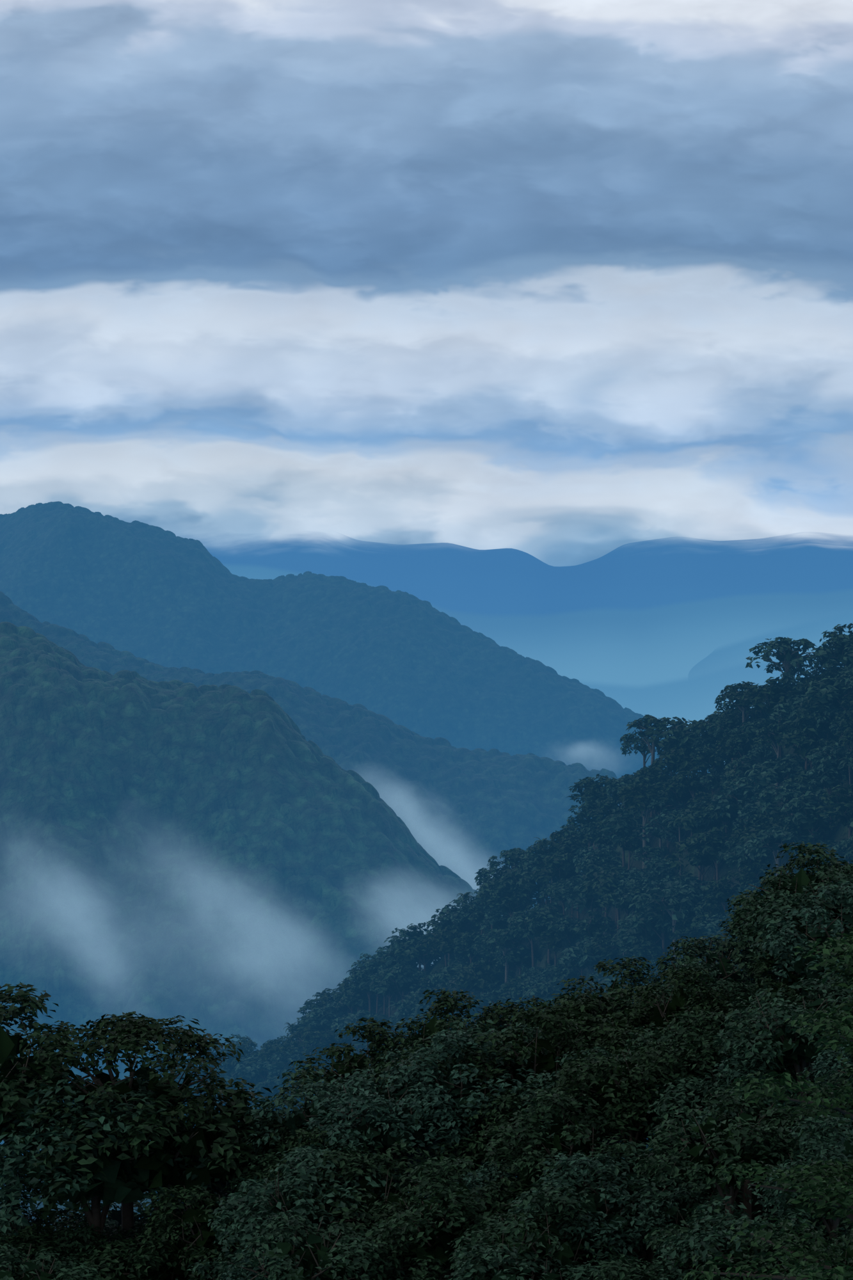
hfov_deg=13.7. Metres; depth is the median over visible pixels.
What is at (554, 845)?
tree
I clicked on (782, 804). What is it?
tree
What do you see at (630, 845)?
tree
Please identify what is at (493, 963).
tree
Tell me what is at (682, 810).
tree
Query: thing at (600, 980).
tree
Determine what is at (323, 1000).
tree
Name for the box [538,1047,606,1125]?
tree
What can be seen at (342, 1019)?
tree
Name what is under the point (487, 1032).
tree
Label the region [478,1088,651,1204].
tree
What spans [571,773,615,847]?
tree
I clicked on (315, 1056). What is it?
tree
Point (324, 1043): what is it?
tree
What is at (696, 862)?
tree
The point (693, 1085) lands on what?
tree
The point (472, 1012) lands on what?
tree
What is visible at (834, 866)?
tree
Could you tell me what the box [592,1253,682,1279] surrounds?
tree
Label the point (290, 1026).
tree
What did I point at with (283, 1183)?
tree
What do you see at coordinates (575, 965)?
tree
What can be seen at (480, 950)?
tree
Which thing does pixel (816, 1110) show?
tree
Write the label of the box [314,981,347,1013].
tree
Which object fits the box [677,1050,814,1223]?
tree
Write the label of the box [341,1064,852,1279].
terrain ridge
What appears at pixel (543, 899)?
tree
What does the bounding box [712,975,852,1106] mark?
tree
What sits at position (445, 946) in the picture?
tree
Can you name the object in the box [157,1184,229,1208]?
tree
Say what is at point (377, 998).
tree
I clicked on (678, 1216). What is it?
tree
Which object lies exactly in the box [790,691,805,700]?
tree
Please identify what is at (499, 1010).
tree
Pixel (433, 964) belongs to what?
tree
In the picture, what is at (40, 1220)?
tree
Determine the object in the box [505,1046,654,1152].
tree
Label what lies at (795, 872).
tree
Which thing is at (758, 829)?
tree
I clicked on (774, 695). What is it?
tree
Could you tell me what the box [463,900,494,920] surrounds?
tree
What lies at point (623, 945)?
tree
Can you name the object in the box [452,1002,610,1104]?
tree
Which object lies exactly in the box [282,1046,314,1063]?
tree
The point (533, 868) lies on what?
tree
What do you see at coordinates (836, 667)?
tree
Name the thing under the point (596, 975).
tree
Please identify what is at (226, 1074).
tree
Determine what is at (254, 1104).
tree
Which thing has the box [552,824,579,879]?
tree
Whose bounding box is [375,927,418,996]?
tree
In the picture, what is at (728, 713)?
tree
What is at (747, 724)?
tree
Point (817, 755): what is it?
tree
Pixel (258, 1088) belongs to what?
tree
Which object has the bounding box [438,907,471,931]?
tree
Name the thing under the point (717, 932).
tree
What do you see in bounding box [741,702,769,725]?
tree
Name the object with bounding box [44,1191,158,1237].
tree
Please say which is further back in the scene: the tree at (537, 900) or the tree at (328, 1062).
the tree at (328, 1062)
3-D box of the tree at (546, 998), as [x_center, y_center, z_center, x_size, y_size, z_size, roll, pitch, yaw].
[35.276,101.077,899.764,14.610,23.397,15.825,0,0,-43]
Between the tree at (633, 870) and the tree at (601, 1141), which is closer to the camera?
the tree at (601, 1141)
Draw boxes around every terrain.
[204,538,852,615]
[222,564,852,686]
[580,656,843,731]
[688,611,852,678]
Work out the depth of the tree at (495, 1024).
307.90 m
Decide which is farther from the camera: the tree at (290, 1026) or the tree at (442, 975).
the tree at (290, 1026)
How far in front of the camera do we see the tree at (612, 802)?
937.51 m
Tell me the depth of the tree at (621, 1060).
277.89 m
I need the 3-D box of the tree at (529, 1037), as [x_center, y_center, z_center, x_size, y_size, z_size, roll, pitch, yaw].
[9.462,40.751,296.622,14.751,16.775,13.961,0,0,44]
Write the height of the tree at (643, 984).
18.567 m
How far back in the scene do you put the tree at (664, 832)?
894.79 m
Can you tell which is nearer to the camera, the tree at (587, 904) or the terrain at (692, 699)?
the tree at (587, 904)
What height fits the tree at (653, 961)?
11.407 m
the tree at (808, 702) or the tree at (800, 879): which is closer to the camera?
the tree at (800, 879)
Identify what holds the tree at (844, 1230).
on the terrain ridge at (758, 1208)
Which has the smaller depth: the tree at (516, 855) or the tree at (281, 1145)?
the tree at (281, 1145)
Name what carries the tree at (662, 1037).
on the terrain ridge at (758, 1208)
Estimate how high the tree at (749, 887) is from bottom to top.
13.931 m
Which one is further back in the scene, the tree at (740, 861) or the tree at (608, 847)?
the tree at (608, 847)
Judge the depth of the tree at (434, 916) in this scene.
1005.13 m
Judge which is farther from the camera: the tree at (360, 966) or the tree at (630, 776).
the tree at (360, 966)
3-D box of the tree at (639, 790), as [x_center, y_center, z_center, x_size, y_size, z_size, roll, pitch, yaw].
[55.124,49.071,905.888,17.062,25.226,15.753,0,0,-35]
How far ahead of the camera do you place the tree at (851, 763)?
808.35 m
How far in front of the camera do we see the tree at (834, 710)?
841.57 m
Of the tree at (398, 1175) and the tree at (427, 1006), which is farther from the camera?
the tree at (427, 1006)
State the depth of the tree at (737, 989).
290.97 m
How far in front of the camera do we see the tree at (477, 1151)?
296.06 m
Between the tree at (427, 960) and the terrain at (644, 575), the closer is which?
the tree at (427, 960)
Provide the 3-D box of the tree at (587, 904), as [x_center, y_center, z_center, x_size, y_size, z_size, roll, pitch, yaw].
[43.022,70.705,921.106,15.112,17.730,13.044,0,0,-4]
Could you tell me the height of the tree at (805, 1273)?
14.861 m
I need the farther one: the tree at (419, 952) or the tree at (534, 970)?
the tree at (419, 952)
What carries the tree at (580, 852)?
on the terrain ridge at (841, 832)
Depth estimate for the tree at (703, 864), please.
866.62 m
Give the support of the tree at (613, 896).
on the terrain ridge at (841, 832)
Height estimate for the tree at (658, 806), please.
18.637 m
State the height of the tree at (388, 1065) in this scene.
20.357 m
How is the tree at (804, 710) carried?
on the terrain ridge at (841, 832)
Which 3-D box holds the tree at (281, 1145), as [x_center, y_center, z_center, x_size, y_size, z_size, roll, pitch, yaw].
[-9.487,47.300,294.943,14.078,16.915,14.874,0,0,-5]
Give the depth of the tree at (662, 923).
865.22 m
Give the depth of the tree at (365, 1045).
990.91 m
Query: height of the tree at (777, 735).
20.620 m
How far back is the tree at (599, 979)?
867.32 m
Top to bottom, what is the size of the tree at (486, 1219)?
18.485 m
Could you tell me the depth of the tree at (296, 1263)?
261.00 m
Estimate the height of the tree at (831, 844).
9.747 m
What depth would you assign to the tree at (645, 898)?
855.28 m
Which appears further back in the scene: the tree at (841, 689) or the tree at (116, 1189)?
the tree at (841, 689)
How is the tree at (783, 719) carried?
on the terrain ridge at (841, 832)
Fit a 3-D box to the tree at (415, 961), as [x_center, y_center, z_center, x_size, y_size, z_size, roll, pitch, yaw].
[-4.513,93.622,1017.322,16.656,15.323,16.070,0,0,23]
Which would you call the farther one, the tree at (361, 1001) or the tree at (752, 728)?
the tree at (361, 1001)
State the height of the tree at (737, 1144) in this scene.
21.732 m
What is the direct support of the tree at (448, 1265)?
on the terrain ridge at (758, 1208)
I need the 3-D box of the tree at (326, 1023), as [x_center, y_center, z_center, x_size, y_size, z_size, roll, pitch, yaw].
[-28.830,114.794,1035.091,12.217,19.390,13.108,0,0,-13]
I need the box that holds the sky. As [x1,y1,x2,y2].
[0,0,852,566]
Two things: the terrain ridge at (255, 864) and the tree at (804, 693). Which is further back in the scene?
the terrain ridge at (255, 864)
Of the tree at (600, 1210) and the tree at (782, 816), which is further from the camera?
the tree at (782, 816)
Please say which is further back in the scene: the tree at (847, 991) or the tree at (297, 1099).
the tree at (297, 1099)
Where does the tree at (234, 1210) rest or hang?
on the terrain ridge at (758, 1208)
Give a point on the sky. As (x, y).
(559, 283)
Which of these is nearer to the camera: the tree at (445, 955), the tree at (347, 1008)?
the tree at (445, 955)
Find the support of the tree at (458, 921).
on the terrain ridge at (841, 832)
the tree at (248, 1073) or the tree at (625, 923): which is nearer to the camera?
the tree at (625, 923)
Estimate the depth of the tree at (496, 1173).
273.81 m
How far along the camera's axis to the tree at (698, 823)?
875.82 m
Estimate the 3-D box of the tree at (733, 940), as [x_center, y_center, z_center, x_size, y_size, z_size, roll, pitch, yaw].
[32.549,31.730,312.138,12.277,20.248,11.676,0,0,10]
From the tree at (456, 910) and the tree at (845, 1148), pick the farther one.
the tree at (456, 910)
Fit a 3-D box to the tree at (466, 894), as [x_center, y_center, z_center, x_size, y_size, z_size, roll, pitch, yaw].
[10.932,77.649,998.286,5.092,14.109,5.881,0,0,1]
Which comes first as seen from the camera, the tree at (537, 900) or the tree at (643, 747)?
the tree at (643, 747)
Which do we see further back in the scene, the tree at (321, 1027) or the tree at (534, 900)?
the tree at (321, 1027)
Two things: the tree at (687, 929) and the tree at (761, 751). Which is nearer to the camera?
the tree at (687, 929)
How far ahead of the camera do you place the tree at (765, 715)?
893.56 m
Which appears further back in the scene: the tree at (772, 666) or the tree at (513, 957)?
the tree at (513, 957)
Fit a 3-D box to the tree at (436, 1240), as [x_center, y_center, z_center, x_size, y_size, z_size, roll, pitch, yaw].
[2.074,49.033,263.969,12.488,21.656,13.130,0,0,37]
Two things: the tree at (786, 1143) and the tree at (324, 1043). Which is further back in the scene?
the tree at (324, 1043)
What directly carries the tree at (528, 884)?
on the terrain ridge at (841, 832)
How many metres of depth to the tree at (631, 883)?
888.38 m
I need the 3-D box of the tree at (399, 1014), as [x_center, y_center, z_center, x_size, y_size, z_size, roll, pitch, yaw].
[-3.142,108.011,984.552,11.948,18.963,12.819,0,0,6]
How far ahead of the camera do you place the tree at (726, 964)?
307.08 m
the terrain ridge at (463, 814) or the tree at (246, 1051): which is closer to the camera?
the tree at (246, 1051)
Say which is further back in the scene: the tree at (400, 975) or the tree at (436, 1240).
the tree at (400, 975)
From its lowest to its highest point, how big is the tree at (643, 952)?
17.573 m
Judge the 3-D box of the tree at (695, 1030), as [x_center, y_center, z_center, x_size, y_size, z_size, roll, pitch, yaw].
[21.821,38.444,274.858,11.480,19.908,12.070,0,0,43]
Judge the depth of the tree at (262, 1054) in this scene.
1050.35 m
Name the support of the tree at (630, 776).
on the terrain ridge at (841, 832)
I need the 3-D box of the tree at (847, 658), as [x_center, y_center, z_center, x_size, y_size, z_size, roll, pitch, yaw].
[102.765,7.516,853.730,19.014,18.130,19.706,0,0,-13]
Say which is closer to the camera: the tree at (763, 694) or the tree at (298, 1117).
the tree at (298, 1117)
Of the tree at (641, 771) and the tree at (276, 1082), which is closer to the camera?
the tree at (641, 771)
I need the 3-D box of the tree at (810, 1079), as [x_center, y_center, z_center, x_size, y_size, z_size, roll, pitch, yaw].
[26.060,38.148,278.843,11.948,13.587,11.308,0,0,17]
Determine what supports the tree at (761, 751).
on the terrain ridge at (841, 832)
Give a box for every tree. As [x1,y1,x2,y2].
[0,981,117,1230]
[0,1011,254,1250]
[0,1072,230,1257]
[0,1185,70,1265]
[17,1207,110,1263]
[19,1073,291,1222]
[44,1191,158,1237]
[74,1217,119,1232]
[102,1223,140,1242]
[120,1191,254,1279]
[151,1050,189,1076]
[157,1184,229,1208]
[158,1073,192,1087]
[175,1057,206,1080]
[175,1254,254,1279]
[187,1042,225,1075]
[188,1077,214,1102]
[205,1060,247,1087]
[207,1145,387,1259]
[214,1086,252,1106]
[215,1267,270,1279]
[216,1033,257,1063]
[218,1068,268,1093]
[220,1038,259,1071]
[220,1224,408,1279]
[221,1211,402,1279]
[223,1153,283,1228]
[228,1110,378,1195]
[234,1052,275,1084]
[234,1063,264,1081]
[238,1064,380,1165]
[244,1134,421,1232]
[247,1043,284,1086]
[247,1088,286,1111]
[247,1089,279,1111]
[248,1077,289,1109]
[254,1127,380,1207]
[256,1049,305,1105]
[260,1038,285,1052]
[262,1035,298,1050]
[263,1042,282,1056]
[265,1063,317,1095]
[275,1060,306,1081]
[277,1040,302,1054]
[279,1026,341,1083]
[282,1022,298,1045]
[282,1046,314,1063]
[284,1092,310,1110]
[286,1017,407,1109]
[286,1022,305,1041]
[286,1139,444,1244]
[289,1014,319,1040]
[296,992,335,1022]
[296,1010,327,1065]
[297,1219,439,1279]
[298,992,340,1041]
[302,1047,342,1063]
[302,1066,479,1265]
[305,1000,345,1032]
[311,1054,335,1071]
[312,1030,350,1060]
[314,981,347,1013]
[316,1017,343,1032]
[319,1058,336,1071]
[326,1051,369,1070]
[330,983,376,1013]
[330,1002,344,1018]
[330,1012,368,1050]
[331,1009,378,1051]
[332,991,354,1013]
[334,988,383,1010]
[336,1009,393,1037]
[339,1044,472,1259]
[340,968,367,1011]
[346,952,382,1011]
[346,965,378,1011]
[352,1022,394,1057]
[359,1014,396,1045]
[360,949,414,1003]
[360,973,381,1013]
[366,967,389,1016]
[366,988,488,1067]
[366,1031,403,1052]
[366,1032,488,1153]
[367,1155,533,1279]
[367,1193,487,1279]
[369,960,429,1003]
[369,969,406,1018]
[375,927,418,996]
[375,1044,509,1169]
[378,1028,538,1172]
[379,960,418,973]
[380,950,416,1001]
[385,947,439,974]
[385,1010,406,1031]
[387,999,405,1018]
[392,935,444,973]
[392,1013,417,1036]
[393,986,451,1015]
[393,1009,442,1035]
[393,1150,428,1195]
[394,921,432,990]
[394,995,419,1022]
[395,1171,540,1239]
[396,1274,435,1279]
[400,1143,500,1276]
[403,1018,511,1175]
[407,1140,510,1178]
[414,992,459,1013]
[416,983,450,1000]
[416,1013,564,1179]
[417,951,443,968]
[420,924,480,958]
[421,932,447,967]
[424,961,467,1013]
[425,913,472,966]
[426,951,444,968]
[430,907,451,954]
[433,1079,607,1180]
[436,1220,599,1279]
[437,912,479,959]
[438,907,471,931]
[440,896,500,930]
[444,1182,631,1279]
[444,1242,612,1279]
[447,991,490,1025]
[449,961,515,1007]
[449,1176,636,1262]
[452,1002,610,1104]
[456,891,473,898]
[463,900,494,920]
[464,1207,612,1278]
[465,929,501,973]
[465,995,577,1041]
[467,906,490,935]
[470,879,503,935]
[470,1159,542,1197]
[474,865,504,891]
[475,873,540,913]
[476,982,513,1005]
[478,951,514,967]
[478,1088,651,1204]
[479,907,519,931]
[481,926,529,996]
[486,848,536,913]
[486,867,512,915]
[486,883,534,939]
[487,1027,594,1050]
[488,990,517,1017]
[494,945,523,974]
[495,947,542,976]
[496,864,558,913]
[497,847,538,913]
[497,892,537,913]
[497,977,519,995]
[500,974,528,996]
[502,997,531,1020]
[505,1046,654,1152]
[506,902,550,973]
[507,1151,669,1270]
[510,977,545,1004]
[515,860,555,904]
[516,845,549,903]
[518,908,531,945]
[521,839,569,904]
[521,966,547,982]
[522,860,575,898]
[522,890,538,913]
[522,905,572,963]
[522,972,549,991]
[523,984,554,1007]
[525,972,576,1010]
[528,983,686,1141]
[529,988,646,1055]
[530,984,560,1003]
[532,837,551,903]
[536,828,588,861]
[536,924,574,965]
[536,993,577,1011]
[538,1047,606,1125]
[545,1039,713,1264]
[547,956,670,1160]
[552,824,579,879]
[556,935,617,983]
[556,1140,750,1265]
[562,807,609,851]
[563,880,604,922]
[563,956,590,990]
[563,983,584,995]
[566,776,611,849]
[568,789,613,848]
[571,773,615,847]
[572,844,613,874]
[573,910,616,983]
[574,849,625,920]
[574,861,627,924]
[581,866,642,931]
[582,842,619,868]
[583,934,623,965]
[585,963,665,993]
[586,1025,686,1153]
[587,966,615,981]
[587,1250,703,1279]
[589,794,633,833]
[592,976,611,985]
[592,1032,690,1232]
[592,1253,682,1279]
[596,974,649,997]
[597,884,641,929]
[598,1132,611,1148]
[599,806,650,867]
[602,1123,667,1153]
[604,775,635,812]
[608,867,648,915]
[609,929,662,959]
[610,826,649,869]
[612,878,657,912]
[613,771,646,814]
[613,929,625,964]
[614,913,647,938]
[615,771,676,833]
[616,782,675,869]
[616,909,678,956]
[618,938,666,967]
[619,714,689,811]
[619,976,650,1000]
[620,736,662,771]
[622,966,741,1151]
[624,1022,739,1153]
[624,1141,744,1207]
[628,887,699,958]
[629,1185,749,1251]
[631,901,682,958]
[632,975,665,1002]
[632,1087,822,1239]
[634,762,671,814]
[634,766,650,782]
[634,796,686,848]
[634,1009,776,1142]
[639,808,688,865]
[641,956,669,970]
[641,1055,822,1219]
[642,1200,750,1279]
[645,936,774,1002]
[650,744,709,778]
[650,960,748,1030]
[652,1196,822,1279]
[654,956,685,981]
[656,719,711,776]
[656,728,703,778]
[662,934,775,995]
[663,830,727,899]
[664,813,688,878]
[668,916,710,954]
[673,808,694,837]
[674,926,852,1279]
[676,800,712,879]
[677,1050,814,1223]
[680,929,708,958]
[685,834,728,886]
[688,823,738,882]
[688,988,846,1194]
[694,708,725,767]
[698,909,740,937]
[698,926,732,961]
[703,974,798,1036]
[705,715,737,766]
[709,707,750,762]
[709,707,753,759]
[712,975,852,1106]
[714,680,763,716]
[715,689,768,764]
[715,961,820,1004]
[716,835,749,879]
[718,873,794,984]
[721,843,772,873]
[721,894,763,932]
[725,841,852,1072]
[727,922,782,972]
[727,1049,821,1184]
[727,1211,852,1279]
[728,718,766,764]
[728,878,765,904]
[732,886,848,952]
[734,826,820,876]
[737,817,804,866]
[739,917,834,1092]
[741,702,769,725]
[743,763,758,794]
[744,718,783,758]
[744,803,791,855]
[744,873,852,1064]
[744,894,788,943]
[745,636,825,746]
[745,1187,852,1253]
[746,753,810,808]
[747,684,783,717]
[747,741,783,761]
[747,1114,852,1258]
[748,673,803,757]
[751,722,801,794]
[751,782,827,871]
[757,881,852,1089]
[761,711,791,722]
[763,661,818,683]
[763,1106,843,1176]
[767,693,815,726]
[768,755,801,772]
[770,667,821,695]
[774,714,796,746]
[775,814,798,831]
[775,856,852,897]
[776,715,837,792]
[778,799,820,814]
[779,787,839,858]
[781,699,835,767]
[782,865,810,874]
[784,815,833,855]
[784,1063,852,1164]
[790,650,813,682]
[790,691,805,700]
[792,1216,852,1279]
[795,673,824,695]
[796,852,847,874]
[801,1268,848,1279]
[802,681,848,712]
[802,949,852,1020]
[802,1021,852,1102]
[805,670,852,716]
[805,703,847,740]
[805,738,840,789]
[805,757,849,831]
[808,739,852,803]
[809,640,840,670]
[809,665,823,672]
[812,839,846,861]
[814,633,852,671]
[815,666,840,680]
[815,784,852,863]
[817,666,844,679]
[819,622,852,685]
[820,658,845,682]
[824,727,852,794]
[832,663,852,682]
[832,838,852,864]
[832,863,852,882]
[838,755,852,795]
[848,759,852,770]
[848,819,852,842]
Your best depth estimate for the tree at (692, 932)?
848.45 m
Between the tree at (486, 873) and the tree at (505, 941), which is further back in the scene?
the tree at (486, 873)
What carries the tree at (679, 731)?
on the terrain ridge at (841, 832)
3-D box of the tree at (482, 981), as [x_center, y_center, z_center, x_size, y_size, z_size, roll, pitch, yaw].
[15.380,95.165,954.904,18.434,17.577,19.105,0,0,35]
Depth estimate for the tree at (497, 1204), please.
263.80 m
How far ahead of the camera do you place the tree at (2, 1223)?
296.88 m
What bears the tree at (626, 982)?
on the terrain ridge at (841, 832)
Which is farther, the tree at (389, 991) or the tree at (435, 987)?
the tree at (389, 991)
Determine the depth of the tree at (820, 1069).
254.16 m
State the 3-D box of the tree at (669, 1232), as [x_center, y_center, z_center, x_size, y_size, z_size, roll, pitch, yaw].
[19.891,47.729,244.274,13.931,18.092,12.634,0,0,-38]
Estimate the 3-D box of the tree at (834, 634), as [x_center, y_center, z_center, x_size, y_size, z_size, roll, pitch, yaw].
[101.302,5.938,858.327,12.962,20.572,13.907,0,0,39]
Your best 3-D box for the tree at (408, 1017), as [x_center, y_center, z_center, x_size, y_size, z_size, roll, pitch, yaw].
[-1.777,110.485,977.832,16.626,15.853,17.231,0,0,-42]
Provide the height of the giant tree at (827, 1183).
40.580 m
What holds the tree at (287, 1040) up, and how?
on the terrain ridge at (841, 832)
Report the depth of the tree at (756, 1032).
272.82 m
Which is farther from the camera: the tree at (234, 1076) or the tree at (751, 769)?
the tree at (234, 1076)
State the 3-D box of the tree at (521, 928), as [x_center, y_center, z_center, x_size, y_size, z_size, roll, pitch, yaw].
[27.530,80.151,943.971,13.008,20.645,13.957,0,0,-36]
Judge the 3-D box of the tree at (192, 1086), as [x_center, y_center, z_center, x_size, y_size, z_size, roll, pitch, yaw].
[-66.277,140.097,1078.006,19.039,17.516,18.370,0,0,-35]
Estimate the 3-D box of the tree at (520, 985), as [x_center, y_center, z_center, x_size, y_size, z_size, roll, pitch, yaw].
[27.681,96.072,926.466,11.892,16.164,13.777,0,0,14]
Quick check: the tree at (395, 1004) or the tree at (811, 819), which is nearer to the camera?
the tree at (811, 819)
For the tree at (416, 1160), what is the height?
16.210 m
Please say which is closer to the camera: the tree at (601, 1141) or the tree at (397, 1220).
the tree at (397, 1220)
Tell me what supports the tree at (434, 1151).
on the terrain ridge at (758, 1208)
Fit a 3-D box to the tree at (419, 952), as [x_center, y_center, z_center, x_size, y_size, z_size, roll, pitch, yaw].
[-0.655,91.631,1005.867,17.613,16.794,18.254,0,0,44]
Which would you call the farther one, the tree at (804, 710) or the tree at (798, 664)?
the tree at (798, 664)
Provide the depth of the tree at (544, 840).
972.57 m
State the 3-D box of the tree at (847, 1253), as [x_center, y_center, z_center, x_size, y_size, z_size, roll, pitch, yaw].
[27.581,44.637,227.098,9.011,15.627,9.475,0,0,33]
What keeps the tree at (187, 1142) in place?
on the terrain ridge at (758, 1208)
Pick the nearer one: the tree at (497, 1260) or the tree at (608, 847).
the tree at (497, 1260)
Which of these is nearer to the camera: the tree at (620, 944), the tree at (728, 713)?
the tree at (620, 944)
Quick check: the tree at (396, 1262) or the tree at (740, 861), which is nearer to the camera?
the tree at (396, 1262)
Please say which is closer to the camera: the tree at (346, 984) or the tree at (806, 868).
the tree at (806, 868)
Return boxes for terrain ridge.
[0,501,710,778]
[0,591,621,911]
[0,621,503,1157]
[0,707,852,1240]
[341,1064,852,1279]
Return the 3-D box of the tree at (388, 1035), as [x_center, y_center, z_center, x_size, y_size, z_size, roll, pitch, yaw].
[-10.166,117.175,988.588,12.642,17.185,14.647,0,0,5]
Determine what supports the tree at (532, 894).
on the terrain ridge at (841, 832)
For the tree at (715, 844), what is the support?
on the terrain ridge at (841, 832)
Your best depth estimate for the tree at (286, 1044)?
1049.78 m
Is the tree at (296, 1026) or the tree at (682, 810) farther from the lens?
the tree at (296, 1026)
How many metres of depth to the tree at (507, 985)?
936.92 m
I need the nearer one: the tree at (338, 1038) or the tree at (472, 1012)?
the tree at (472, 1012)
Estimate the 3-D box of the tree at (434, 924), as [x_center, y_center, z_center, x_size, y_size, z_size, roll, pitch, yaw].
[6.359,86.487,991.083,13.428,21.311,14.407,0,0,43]
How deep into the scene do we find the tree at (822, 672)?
871.36 m
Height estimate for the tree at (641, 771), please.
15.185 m
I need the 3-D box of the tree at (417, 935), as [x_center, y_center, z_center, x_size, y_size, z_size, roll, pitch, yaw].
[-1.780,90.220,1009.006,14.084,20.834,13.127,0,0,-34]
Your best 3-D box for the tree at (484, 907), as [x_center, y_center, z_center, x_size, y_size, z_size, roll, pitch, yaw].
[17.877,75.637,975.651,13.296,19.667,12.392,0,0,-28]
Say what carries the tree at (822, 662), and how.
on the terrain ridge at (841, 832)
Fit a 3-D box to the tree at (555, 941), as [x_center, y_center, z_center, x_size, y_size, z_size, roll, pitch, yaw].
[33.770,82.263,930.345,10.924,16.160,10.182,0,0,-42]
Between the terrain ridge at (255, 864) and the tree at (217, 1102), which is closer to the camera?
the tree at (217, 1102)
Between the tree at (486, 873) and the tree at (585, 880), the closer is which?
the tree at (585, 880)
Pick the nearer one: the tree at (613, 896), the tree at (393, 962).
the tree at (613, 896)
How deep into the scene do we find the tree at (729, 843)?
849.52 m
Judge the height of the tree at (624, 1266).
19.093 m
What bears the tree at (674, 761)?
on the terrain ridge at (841, 832)
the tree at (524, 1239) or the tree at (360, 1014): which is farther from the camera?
the tree at (360, 1014)
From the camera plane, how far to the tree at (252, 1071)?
1052.80 m
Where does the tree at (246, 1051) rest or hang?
on the terrain ridge at (841, 832)
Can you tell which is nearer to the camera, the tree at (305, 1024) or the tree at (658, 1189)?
the tree at (658, 1189)
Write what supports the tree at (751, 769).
on the terrain ridge at (841, 832)
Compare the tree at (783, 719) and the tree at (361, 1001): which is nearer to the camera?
the tree at (783, 719)
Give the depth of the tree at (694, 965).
298.18 m
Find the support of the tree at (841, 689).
on the terrain ridge at (841, 832)
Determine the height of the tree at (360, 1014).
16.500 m
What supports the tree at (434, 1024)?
on the terrain ridge at (758, 1208)
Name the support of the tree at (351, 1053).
on the terrain ridge at (841, 832)
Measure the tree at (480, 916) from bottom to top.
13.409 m
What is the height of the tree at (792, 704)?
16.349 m
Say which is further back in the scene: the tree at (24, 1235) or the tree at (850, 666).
the tree at (850, 666)
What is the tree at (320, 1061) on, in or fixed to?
on the terrain ridge at (841, 832)
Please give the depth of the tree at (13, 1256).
280.52 m
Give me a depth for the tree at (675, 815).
884.30 m
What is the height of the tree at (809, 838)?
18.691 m
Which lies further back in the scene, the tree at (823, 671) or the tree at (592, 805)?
the tree at (592, 805)
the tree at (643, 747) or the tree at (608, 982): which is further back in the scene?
the tree at (643, 747)
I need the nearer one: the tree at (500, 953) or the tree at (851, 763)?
the tree at (851, 763)
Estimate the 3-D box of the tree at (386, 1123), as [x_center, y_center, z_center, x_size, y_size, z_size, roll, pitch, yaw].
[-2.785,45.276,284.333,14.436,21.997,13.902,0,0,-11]
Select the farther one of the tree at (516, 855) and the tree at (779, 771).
the tree at (516, 855)
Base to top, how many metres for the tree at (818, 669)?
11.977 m
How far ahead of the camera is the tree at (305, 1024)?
1040.05 m
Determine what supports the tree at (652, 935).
on the terrain ridge at (841, 832)
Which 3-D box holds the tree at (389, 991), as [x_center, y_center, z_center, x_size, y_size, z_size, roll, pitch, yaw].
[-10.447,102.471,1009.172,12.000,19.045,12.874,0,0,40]
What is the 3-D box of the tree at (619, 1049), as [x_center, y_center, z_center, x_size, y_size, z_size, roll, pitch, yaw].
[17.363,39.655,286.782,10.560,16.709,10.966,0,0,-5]
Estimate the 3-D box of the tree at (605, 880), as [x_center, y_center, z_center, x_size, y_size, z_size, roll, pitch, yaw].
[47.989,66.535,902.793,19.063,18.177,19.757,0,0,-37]
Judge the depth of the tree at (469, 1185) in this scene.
271.27 m
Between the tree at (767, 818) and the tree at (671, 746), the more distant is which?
the tree at (671, 746)
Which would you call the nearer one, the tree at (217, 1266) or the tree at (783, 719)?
the tree at (217, 1266)
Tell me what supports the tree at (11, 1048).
on the terrain ridge at (758, 1208)
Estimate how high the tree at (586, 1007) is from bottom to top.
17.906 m
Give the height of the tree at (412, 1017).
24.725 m
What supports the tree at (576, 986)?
on the terrain ridge at (841, 832)
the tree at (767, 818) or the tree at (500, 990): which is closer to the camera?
the tree at (767, 818)
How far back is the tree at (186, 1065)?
1092.19 m
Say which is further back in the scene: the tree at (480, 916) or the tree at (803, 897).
the tree at (480, 916)
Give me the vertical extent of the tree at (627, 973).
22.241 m
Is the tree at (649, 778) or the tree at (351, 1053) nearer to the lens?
the tree at (649, 778)
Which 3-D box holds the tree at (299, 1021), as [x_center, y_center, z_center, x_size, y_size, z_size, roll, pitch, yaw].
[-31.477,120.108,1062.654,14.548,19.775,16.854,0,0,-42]
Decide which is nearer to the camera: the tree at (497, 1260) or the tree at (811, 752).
the tree at (497, 1260)
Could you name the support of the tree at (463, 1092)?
on the terrain ridge at (758, 1208)
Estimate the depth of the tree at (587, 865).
916.68 m
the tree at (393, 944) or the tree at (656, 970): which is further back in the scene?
the tree at (393, 944)
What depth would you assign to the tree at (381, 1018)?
995.00 m
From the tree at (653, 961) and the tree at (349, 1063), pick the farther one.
the tree at (653, 961)
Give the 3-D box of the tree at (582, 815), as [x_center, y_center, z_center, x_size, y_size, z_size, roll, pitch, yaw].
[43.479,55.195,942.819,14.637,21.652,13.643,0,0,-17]

